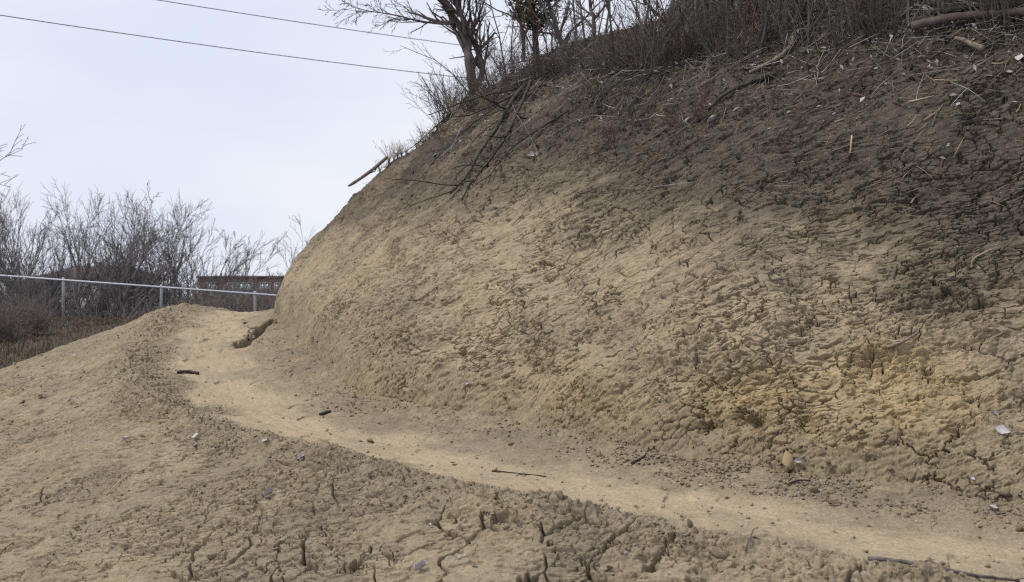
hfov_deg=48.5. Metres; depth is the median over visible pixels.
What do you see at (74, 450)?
ground
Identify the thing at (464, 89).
bare shrub
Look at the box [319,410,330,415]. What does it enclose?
stick
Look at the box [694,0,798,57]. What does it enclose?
bare shrub
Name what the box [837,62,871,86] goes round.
bare shrub
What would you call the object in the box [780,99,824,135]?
stick
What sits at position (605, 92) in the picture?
fallen branch
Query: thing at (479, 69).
bare shrub
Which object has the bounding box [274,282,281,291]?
window
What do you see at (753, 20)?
bare sapling
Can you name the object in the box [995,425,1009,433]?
leaf
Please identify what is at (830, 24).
bare sapling
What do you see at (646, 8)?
bare sapling
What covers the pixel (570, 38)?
bare shrub
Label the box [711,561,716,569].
leaf
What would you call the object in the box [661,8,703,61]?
bare sapling
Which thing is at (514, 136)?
fallen branch
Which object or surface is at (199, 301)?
thicket
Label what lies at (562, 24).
bare sapling
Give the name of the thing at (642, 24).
bare sapling
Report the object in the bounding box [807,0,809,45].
bare sapling
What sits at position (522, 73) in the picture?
bare shrub
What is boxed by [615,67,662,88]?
fallen branch
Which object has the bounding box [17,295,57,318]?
thicket
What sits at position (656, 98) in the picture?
fallen branch
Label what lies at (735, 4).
bare tree
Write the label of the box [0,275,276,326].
chain link fence
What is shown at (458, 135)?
fallen branch
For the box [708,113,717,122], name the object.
leaf
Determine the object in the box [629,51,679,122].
fallen branch
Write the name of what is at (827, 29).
bare shrub
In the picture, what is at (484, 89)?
bare shrub
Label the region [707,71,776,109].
log
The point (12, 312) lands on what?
thicket
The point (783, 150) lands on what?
leaf
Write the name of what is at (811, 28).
bare sapling
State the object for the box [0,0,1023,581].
soil crumbs
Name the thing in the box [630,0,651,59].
bare sapling
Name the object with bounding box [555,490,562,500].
clod
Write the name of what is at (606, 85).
fallen branch
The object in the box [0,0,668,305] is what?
sky
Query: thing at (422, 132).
grass tuft
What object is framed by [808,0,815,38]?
bare sapling
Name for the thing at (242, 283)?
window
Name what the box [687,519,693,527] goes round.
clod
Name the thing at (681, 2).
bare tree
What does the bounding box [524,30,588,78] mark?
bare shrub
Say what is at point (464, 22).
bare sapling
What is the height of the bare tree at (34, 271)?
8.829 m
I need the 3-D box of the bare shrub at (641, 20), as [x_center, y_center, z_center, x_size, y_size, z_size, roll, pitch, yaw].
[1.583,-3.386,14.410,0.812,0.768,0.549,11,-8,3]
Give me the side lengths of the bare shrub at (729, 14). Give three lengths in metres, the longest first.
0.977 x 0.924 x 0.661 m
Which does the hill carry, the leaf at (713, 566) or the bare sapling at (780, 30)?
the bare sapling at (780, 30)
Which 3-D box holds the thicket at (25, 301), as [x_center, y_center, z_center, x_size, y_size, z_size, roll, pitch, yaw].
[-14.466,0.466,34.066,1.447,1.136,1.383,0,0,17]
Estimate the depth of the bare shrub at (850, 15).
11.25 m
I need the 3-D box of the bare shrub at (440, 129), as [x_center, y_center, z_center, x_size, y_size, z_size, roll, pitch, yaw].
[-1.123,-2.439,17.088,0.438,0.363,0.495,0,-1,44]
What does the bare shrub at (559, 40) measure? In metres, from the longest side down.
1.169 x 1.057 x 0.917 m
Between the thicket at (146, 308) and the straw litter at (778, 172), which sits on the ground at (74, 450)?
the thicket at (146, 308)
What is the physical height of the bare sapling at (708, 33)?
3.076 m
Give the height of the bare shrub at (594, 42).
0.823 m
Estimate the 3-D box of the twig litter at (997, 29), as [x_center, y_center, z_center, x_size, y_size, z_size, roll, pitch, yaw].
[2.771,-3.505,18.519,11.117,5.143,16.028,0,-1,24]
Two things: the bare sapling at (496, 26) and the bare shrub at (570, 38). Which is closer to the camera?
the bare shrub at (570, 38)
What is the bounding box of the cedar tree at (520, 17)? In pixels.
[502,0,563,65]
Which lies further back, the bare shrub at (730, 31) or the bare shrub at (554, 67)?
the bare shrub at (554, 67)
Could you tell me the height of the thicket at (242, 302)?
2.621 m
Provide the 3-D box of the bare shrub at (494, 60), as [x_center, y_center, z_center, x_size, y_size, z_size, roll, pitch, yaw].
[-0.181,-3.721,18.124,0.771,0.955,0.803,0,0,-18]
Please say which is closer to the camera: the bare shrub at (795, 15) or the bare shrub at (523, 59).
the bare shrub at (795, 15)
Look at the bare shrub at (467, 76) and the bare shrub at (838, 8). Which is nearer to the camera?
the bare shrub at (838, 8)
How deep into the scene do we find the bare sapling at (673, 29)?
13.70 m
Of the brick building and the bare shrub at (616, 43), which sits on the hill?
the bare shrub at (616, 43)
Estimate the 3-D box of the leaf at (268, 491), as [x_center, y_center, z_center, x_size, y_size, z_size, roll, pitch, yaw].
[-1.703,1.396,7.921,0.086,0.053,0.058,-23,-23,-45]
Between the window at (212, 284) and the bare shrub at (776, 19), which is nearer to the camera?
the bare shrub at (776, 19)
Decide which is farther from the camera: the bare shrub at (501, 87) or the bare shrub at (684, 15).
the bare shrub at (501, 87)
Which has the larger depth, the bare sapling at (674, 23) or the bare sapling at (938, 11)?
the bare sapling at (674, 23)
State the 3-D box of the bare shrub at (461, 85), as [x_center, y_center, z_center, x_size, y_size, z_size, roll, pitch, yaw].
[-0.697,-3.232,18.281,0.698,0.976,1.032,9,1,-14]
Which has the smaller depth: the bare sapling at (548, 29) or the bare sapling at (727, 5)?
the bare sapling at (727, 5)
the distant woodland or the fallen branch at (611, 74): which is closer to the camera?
the fallen branch at (611, 74)
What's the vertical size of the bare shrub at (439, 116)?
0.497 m
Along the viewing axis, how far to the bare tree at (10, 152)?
22.98 m
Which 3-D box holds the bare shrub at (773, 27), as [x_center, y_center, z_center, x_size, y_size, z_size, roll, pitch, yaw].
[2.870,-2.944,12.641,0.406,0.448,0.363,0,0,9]
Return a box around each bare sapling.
[385,34,470,94]
[455,9,497,67]
[475,2,487,84]
[480,0,511,69]
[487,8,539,82]
[492,26,528,81]
[505,0,543,73]
[508,0,529,58]
[515,0,547,57]
[516,0,535,68]
[520,0,567,74]
[522,18,541,63]
[534,0,560,72]
[538,0,569,74]
[552,0,587,72]
[564,0,579,42]
[568,16,582,66]
[570,0,582,66]
[572,8,605,60]
[577,0,601,61]
[579,0,585,54]
[580,0,632,61]
[587,0,618,74]
[597,0,619,72]
[603,0,610,43]
[605,0,617,61]
[620,0,661,65]
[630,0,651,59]
[637,0,652,30]
[638,9,667,67]
[639,0,711,67]
[641,0,654,59]
[649,0,669,62]
[652,0,665,41]
[653,0,680,44]
[654,1,673,55]
[655,0,699,64]
[661,3,689,58]
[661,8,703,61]
[677,0,697,54]
[694,1,698,52]
[700,0,729,53]
[703,1,711,52]
[718,0,730,57]
[752,2,757,42]
[753,0,769,51]
[758,0,763,49]
[758,0,770,54]
[765,0,797,46]
[794,0,836,48]
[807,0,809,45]
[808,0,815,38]
[828,1,831,32]
[844,0,852,33]
[893,0,895,38]
[906,0,910,35]
[909,0,925,26]
[937,0,941,29]
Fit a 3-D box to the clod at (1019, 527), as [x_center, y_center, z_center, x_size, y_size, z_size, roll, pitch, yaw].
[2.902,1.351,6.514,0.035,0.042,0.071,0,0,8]
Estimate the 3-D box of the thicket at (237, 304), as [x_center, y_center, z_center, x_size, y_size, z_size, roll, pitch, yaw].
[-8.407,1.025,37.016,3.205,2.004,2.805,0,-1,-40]
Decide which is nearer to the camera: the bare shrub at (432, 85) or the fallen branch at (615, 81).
the fallen branch at (615, 81)
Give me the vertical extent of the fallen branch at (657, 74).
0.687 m
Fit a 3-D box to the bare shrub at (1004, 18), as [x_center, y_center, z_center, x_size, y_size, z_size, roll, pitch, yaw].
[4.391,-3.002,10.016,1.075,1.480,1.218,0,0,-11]
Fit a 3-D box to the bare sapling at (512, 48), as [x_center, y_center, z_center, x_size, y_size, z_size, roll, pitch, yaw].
[0.016,-4.050,19.355,0.416,1.835,0.427,28,-1,-17]
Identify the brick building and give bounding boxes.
[196,276,283,308]
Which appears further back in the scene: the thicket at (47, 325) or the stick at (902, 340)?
the thicket at (47, 325)
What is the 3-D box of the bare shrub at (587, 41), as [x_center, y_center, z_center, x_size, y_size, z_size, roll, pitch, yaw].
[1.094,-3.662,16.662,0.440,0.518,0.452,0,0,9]
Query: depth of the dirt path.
8.07 m
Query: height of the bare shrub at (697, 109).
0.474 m
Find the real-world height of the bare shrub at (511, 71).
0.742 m
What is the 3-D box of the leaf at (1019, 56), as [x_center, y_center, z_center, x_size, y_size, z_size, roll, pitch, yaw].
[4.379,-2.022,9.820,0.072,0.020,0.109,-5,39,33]
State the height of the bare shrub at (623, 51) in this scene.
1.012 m
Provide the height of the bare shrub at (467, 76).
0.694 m
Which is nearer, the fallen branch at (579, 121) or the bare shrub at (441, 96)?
the fallen branch at (579, 121)
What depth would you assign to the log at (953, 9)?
10.66 m
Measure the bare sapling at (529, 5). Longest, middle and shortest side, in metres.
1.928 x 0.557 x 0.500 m
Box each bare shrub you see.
[399,73,456,124]
[404,71,469,121]
[408,60,459,115]
[419,83,450,111]
[425,117,457,139]
[428,104,451,124]
[435,66,487,112]
[440,79,473,112]
[446,62,484,115]
[450,44,494,89]
[457,57,487,88]
[463,68,503,109]
[464,64,486,107]
[478,65,493,93]
[479,33,518,80]
[479,65,504,97]
[480,24,541,95]
[488,46,522,94]
[492,55,517,86]
[493,57,524,99]
[495,47,519,84]
[498,32,545,74]
[500,2,569,80]
[501,19,547,81]
[507,56,540,83]
[509,41,543,72]
[513,58,535,90]
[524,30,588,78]
[524,42,562,80]
[532,6,599,66]
[536,46,570,82]
[552,28,602,76]
[555,9,625,73]
[558,8,597,66]
[563,18,598,45]
[571,0,660,74]
[571,13,639,70]
[573,37,615,74]
[575,27,600,51]
[578,41,612,73]
[584,50,602,72]
[588,11,644,64]
[594,121,632,149]
[600,35,638,73]
[605,2,688,68]
[605,26,623,60]
[611,0,673,51]
[611,19,656,63]
[612,1,689,54]
[613,27,639,58]
[619,41,657,69]
[620,0,676,55]
[621,1,679,77]
[634,30,687,72]
[638,33,671,68]
[644,0,703,40]
[644,2,690,60]
[651,25,689,67]
[659,85,718,128]
[661,1,722,63]
[662,0,730,55]
[665,33,702,60]
[667,0,718,45]
[672,0,750,64]
[678,33,711,57]
[683,0,743,46]
[694,0,758,46]
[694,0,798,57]
[702,0,758,38]
[703,0,795,44]
[710,11,759,64]
[714,8,763,53]
[722,21,771,63]
[751,0,815,42]
[754,17,778,38]
[770,0,846,53]
[778,0,818,31]
[788,0,906,54]
[806,0,844,16]
[810,0,881,41]
[813,18,837,43]
[825,0,898,54]
[826,10,875,54]
[831,0,888,46]
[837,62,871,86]
[840,0,906,40]
[844,0,886,43]
[933,0,972,32]
[944,0,1018,36]
[951,0,1010,33]
[962,0,1000,23]
[969,0,1021,28]
[976,0,1003,25]
[990,0,1016,29]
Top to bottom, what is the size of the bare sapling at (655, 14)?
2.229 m
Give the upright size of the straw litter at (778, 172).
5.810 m
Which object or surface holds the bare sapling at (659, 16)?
on the hill
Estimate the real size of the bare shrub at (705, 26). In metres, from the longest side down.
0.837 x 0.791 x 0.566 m
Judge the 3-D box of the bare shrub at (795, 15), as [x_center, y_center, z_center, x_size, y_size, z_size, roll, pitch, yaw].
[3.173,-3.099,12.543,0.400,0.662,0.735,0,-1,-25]
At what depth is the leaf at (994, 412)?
7.46 m
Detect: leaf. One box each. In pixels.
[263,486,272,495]
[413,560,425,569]
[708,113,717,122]
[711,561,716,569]
[779,147,788,153]
[826,499,839,503]
[988,504,998,509]
[991,410,997,415]
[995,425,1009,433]
[1015,53,1022,59]
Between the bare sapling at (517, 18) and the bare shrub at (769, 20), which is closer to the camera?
the bare shrub at (769, 20)
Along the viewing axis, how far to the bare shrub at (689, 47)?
13.65 m
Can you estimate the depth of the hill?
9.87 m
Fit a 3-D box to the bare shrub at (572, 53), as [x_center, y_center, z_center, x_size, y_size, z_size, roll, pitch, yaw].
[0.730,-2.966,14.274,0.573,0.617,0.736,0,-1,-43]
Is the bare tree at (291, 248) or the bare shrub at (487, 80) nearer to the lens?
the bare shrub at (487, 80)
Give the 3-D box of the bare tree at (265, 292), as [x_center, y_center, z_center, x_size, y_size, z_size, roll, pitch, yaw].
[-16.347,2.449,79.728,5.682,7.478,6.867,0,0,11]
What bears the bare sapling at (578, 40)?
on the hill
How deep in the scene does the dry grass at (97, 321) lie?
28.40 m
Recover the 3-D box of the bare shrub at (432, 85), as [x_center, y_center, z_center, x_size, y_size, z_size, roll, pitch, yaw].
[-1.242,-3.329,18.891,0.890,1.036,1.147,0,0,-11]
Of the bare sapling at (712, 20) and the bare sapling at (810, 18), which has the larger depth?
the bare sapling at (712, 20)
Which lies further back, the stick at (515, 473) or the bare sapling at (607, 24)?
the bare sapling at (607, 24)
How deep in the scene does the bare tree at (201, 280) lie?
56.35 m
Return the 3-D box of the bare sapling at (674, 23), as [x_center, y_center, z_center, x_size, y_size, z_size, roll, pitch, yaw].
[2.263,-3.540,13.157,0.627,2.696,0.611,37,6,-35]
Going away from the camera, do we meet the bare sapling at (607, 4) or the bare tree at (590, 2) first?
the bare sapling at (607, 4)
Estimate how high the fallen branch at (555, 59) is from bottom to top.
1.441 m
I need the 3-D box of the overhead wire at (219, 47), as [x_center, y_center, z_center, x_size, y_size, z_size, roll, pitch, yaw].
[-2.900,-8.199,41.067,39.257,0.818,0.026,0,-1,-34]
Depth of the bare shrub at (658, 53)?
13.20 m
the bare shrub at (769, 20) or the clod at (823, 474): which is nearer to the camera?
the clod at (823, 474)
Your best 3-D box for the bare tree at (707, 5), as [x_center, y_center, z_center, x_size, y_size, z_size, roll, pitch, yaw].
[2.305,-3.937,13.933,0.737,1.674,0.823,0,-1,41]
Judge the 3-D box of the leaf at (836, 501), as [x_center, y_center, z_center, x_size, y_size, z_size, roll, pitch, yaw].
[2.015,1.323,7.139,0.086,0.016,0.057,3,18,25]
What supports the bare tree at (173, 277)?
on the ground at (74, 450)
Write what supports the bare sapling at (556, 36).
on the hill
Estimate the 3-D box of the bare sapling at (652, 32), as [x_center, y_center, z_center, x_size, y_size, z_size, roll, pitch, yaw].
[1.616,-2.949,13.323,0.260,0.898,0.233,-17,-5,36]
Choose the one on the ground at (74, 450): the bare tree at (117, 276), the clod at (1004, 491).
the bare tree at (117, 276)
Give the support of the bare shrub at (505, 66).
on the hill
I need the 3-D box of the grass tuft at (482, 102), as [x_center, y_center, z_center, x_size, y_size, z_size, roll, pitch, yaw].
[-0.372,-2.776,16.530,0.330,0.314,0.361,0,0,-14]
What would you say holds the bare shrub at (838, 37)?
on the hill
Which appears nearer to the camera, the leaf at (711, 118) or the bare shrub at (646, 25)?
the leaf at (711, 118)
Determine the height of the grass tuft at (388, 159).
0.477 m
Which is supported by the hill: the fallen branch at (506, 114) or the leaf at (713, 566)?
the fallen branch at (506, 114)
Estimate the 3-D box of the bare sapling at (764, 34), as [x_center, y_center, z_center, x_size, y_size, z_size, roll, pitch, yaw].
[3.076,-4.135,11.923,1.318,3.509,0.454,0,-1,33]
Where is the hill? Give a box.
[273,0,1023,500]
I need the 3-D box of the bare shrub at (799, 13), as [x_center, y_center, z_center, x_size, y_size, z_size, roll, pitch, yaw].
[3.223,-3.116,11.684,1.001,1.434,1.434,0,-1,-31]
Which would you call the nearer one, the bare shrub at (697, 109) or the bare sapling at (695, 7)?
the bare shrub at (697, 109)
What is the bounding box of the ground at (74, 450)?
[0,302,1023,581]
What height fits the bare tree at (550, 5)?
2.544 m
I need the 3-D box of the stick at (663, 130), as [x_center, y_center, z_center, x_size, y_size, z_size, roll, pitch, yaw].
[1.527,-1.649,11.979,0.331,0.234,0.046,0,0,-8]
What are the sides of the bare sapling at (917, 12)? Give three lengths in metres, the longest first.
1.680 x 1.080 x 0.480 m
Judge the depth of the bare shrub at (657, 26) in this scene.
13.83 m
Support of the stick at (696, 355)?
on the hill
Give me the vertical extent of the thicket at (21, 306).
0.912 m
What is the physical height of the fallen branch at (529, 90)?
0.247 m
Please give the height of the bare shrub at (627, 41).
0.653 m
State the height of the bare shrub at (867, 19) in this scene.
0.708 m
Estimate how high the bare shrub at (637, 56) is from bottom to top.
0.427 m
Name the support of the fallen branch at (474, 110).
on the hill
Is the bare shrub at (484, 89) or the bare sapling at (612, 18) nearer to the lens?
the bare sapling at (612, 18)
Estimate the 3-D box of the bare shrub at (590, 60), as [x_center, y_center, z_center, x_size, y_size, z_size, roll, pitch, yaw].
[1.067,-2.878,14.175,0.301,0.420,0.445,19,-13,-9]
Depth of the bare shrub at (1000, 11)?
10.29 m
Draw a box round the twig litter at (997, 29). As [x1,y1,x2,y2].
[369,0,1023,195]
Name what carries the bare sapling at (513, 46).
on the hill
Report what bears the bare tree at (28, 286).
on the ground at (74, 450)
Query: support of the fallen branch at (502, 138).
on the hill
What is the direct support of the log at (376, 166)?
on the hill
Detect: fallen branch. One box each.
[385,36,568,214]
[393,108,456,158]
[422,104,498,178]
[427,88,479,149]
[449,67,512,132]
[449,79,531,205]
[462,43,592,107]
[464,91,563,186]
[464,110,567,187]
[465,82,542,152]
[488,24,647,90]
[490,71,547,124]
[496,82,548,100]
[502,61,578,104]
[542,115,619,143]
[563,56,668,96]
[567,65,620,126]
[585,76,617,119]
[591,62,627,89]
[597,68,657,140]
[598,64,644,106]
[610,47,680,77]
[611,49,703,97]
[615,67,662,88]
[622,56,700,82]
[628,72,677,120]
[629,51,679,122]
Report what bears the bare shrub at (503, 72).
on the hill
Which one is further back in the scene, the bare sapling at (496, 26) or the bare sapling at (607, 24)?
the bare sapling at (496, 26)
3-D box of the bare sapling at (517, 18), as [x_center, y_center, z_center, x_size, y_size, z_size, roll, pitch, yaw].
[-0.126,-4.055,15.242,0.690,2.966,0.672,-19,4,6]
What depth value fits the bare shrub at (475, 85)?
17.36 m
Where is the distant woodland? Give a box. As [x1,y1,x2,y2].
[1,281,196,306]
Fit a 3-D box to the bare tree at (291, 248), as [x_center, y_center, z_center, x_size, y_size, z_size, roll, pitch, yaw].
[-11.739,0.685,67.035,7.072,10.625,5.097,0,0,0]
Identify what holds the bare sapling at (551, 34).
on the hill
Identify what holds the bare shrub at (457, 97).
on the hill
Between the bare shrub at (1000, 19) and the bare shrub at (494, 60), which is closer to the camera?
the bare shrub at (1000, 19)
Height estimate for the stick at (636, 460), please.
0.103 m
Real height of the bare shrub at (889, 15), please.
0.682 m
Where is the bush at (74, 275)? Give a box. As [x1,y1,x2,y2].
[38,262,159,316]
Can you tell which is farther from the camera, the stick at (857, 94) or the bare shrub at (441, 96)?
the bare shrub at (441, 96)
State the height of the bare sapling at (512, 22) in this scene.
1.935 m
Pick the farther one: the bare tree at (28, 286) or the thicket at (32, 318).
the bare tree at (28, 286)
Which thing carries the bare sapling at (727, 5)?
on the hill
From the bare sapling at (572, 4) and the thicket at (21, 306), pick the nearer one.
the bare sapling at (572, 4)
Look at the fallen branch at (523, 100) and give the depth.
14.76 m
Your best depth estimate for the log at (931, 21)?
10.53 m
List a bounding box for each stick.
[106,472,132,494]
[177,370,198,374]
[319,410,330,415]
[492,470,545,476]
[631,446,654,463]
[642,124,670,144]
[694,349,697,368]
[745,529,753,550]
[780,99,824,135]
[787,479,809,484]
[849,135,852,153]
[852,93,865,96]
[868,556,1023,581]
[886,331,918,348]
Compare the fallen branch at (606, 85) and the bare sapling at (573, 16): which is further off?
the bare sapling at (573, 16)
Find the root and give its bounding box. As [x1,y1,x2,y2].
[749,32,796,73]
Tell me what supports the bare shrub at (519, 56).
on the hill
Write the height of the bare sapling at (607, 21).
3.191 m
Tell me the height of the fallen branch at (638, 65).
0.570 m
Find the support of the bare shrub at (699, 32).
on the hill
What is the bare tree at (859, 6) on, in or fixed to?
on the hill
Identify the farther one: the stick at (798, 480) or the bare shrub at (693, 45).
the bare shrub at (693, 45)
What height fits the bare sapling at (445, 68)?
1.012 m
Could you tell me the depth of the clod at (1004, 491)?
7.05 m
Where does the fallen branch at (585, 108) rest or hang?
on the hill
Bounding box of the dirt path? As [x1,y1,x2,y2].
[168,311,1023,581]
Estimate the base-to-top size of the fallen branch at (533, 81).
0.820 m
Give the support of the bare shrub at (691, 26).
on the hill
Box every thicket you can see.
[0,294,45,338]
[0,305,40,342]
[0,315,15,339]
[2,295,42,321]
[5,288,48,316]
[8,301,53,334]
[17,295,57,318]
[19,303,59,335]
[90,298,173,320]
[128,298,176,317]
[142,280,234,312]
[195,266,280,311]
[202,292,270,311]
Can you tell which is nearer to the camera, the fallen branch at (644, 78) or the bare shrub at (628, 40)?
the fallen branch at (644, 78)
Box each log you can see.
[348,156,387,186]
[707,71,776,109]
[910,7,1023,30]
[930,1,1009,15]
[954,36,984,51]
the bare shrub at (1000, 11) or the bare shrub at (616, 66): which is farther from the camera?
the bare shrub at (616, 66)
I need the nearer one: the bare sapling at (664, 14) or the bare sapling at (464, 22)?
the bare sapling at (664, 14)
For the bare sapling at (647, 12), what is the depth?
13.59 m
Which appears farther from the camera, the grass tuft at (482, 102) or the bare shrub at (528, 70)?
the grass tuft at (482, 102)
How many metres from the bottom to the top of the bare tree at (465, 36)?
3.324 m
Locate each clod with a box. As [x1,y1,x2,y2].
[321,441,331,450]
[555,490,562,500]
[593,517,601,525]
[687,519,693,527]
[710,550,728,559]
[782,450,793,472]
[809,486,818,492]
[820,472,826,478]
[898,567,910,574]
[999,488,1009,495]
[1015,523,1022,530]
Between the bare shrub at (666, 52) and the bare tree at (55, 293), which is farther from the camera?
the bare tree at (55, 293)
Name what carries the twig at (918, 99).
on the hill
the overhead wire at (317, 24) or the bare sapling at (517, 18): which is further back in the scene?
the overhead wire at (317, 24)
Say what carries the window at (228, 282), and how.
in the brick building
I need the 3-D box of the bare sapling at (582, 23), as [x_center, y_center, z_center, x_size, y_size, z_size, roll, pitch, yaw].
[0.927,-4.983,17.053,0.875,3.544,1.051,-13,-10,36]
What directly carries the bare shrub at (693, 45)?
on the hill
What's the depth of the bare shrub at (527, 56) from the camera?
17.15 m
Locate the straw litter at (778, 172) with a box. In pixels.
[369,0,1023,374]
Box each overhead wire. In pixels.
[0,15,498,81]
[159,0,527,53]
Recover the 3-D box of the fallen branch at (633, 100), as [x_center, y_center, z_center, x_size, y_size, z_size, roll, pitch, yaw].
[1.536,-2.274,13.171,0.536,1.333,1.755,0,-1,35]
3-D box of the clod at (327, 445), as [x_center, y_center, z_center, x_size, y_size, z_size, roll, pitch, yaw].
[-1.372,1.151,8.433,0.085,0.076,0.069,0,0,-4]
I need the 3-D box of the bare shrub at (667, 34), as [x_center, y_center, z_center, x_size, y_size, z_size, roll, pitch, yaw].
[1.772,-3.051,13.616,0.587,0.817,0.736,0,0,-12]
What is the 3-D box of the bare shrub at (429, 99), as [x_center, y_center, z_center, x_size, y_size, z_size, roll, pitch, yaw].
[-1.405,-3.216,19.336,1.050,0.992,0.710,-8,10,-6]
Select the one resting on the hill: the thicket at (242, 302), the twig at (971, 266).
the twig at (971, 266)
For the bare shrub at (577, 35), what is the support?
on the hill
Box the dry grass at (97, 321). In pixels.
[0,299,200,368]
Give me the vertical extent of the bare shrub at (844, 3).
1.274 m
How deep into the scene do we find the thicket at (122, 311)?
39.09 m
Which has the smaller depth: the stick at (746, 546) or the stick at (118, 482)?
the stick at (746, 546)
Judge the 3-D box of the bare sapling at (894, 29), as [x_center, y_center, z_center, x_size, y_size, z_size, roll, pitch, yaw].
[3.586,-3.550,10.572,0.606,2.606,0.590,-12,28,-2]
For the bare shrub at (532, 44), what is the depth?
15.44 m
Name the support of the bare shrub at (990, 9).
on the hill
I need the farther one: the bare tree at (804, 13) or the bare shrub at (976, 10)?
the bare tree at (804, 13)
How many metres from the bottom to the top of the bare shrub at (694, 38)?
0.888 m
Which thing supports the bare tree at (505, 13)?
on the hill
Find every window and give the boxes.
[207,282,216,294]
[227,282,237,294]
[238,282,252,294]
[260,282,270,293]
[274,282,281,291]
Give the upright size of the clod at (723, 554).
0.050 m
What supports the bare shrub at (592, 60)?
on the hill
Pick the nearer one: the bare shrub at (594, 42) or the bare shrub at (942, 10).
the bare shrub at (942, 10)
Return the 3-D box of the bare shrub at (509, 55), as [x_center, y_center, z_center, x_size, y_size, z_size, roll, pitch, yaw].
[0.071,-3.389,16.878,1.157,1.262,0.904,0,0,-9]
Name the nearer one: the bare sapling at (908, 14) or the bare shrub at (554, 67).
the bare sapling at (908, 14)
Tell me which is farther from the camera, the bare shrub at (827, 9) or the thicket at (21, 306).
the thicket at (21, 306)
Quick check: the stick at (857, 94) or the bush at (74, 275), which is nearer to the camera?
the stick at (857, 94)
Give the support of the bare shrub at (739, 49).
on the hill
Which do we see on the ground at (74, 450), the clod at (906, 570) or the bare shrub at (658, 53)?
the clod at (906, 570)
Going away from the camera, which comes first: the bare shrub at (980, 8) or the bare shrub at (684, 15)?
the bare shrub at (980, 8)
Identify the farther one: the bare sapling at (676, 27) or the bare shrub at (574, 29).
the bare shrub at (574, 29)
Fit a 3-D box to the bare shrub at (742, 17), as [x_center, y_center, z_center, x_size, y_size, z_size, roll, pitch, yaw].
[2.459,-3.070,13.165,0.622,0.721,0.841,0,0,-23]
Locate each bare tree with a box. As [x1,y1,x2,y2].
[0,124,35,280]
[0,176,191,320]
[0,243,85,313]
[0,254,49,311]
[65,181,211,319]
[79,187,286,319]
[128,239,247,312]
[211,268,267,310]
[241,277,280,310]
[253,215,314,309]
[318,0,505,93]
[460,0,546,57]
[503,0,602,44]
[559,0,605,38]
[629,0,683,38]
[680,0,703,59]
[682,0,729,30]
[712,0,753,31]
[789,0,825,32]
[848,0,888,43]
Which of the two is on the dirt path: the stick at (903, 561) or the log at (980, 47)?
the stick at (903, 561)
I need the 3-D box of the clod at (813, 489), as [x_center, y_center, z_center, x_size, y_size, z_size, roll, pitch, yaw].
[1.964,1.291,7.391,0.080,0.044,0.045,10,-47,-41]
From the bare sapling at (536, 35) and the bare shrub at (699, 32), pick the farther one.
the bare sapling at (536, 35)
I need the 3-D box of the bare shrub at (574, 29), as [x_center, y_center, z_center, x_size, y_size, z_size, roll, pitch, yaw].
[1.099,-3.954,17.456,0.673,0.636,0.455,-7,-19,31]
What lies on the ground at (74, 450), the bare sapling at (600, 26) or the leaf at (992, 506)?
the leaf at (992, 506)
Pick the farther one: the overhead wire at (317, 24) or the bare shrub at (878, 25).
the overhead wire at (317, 24)
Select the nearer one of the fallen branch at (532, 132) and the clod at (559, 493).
the clod at (559, 493)
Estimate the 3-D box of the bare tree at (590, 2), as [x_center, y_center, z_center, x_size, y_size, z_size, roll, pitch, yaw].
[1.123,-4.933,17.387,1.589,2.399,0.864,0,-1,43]
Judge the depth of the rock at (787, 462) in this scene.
7.91 m
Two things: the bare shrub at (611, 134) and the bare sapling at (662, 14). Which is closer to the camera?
the bare shrub at (611, 134)
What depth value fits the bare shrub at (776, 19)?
12.50 m
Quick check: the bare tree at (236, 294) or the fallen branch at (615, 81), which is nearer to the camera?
the fallen branch at (615, 81)
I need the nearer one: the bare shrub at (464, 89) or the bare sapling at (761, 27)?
the bare sapling at (761, 27)
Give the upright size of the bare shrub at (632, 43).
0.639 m
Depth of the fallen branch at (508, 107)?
14.56 m
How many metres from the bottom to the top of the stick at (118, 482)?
0.128 m
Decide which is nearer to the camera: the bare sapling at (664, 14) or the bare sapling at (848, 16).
the bare sapling at (848, 16)
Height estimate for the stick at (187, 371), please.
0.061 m
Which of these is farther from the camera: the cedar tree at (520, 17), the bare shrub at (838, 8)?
the cedar tree at (520, 17)
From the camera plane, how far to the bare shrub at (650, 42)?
13.06 m
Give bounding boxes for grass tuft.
[373,139,399,163]
[387,143,403,157]
[393,141,412,154]
[413,119,433,142]
[438,88,465,117]
[475,91,491,107]
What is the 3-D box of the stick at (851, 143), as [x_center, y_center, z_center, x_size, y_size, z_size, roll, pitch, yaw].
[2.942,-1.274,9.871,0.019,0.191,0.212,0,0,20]
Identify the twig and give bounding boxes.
[909,96,931,102]
[970,248,992,267]
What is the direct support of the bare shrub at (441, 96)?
on the hill
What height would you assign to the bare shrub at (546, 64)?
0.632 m
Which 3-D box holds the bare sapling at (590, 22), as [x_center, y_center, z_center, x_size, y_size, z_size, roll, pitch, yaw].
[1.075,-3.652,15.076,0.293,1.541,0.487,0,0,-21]
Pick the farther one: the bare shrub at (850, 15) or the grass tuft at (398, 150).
the grass tuft at (398, 150)
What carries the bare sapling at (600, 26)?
on the hill
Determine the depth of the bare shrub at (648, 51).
13.31 m
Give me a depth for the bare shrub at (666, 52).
13.33 m
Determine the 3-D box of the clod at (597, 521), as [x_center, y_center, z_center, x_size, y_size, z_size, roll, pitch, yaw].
[0.473,1.272,6.282,0.046,0.043,0.039,0,0,-9]

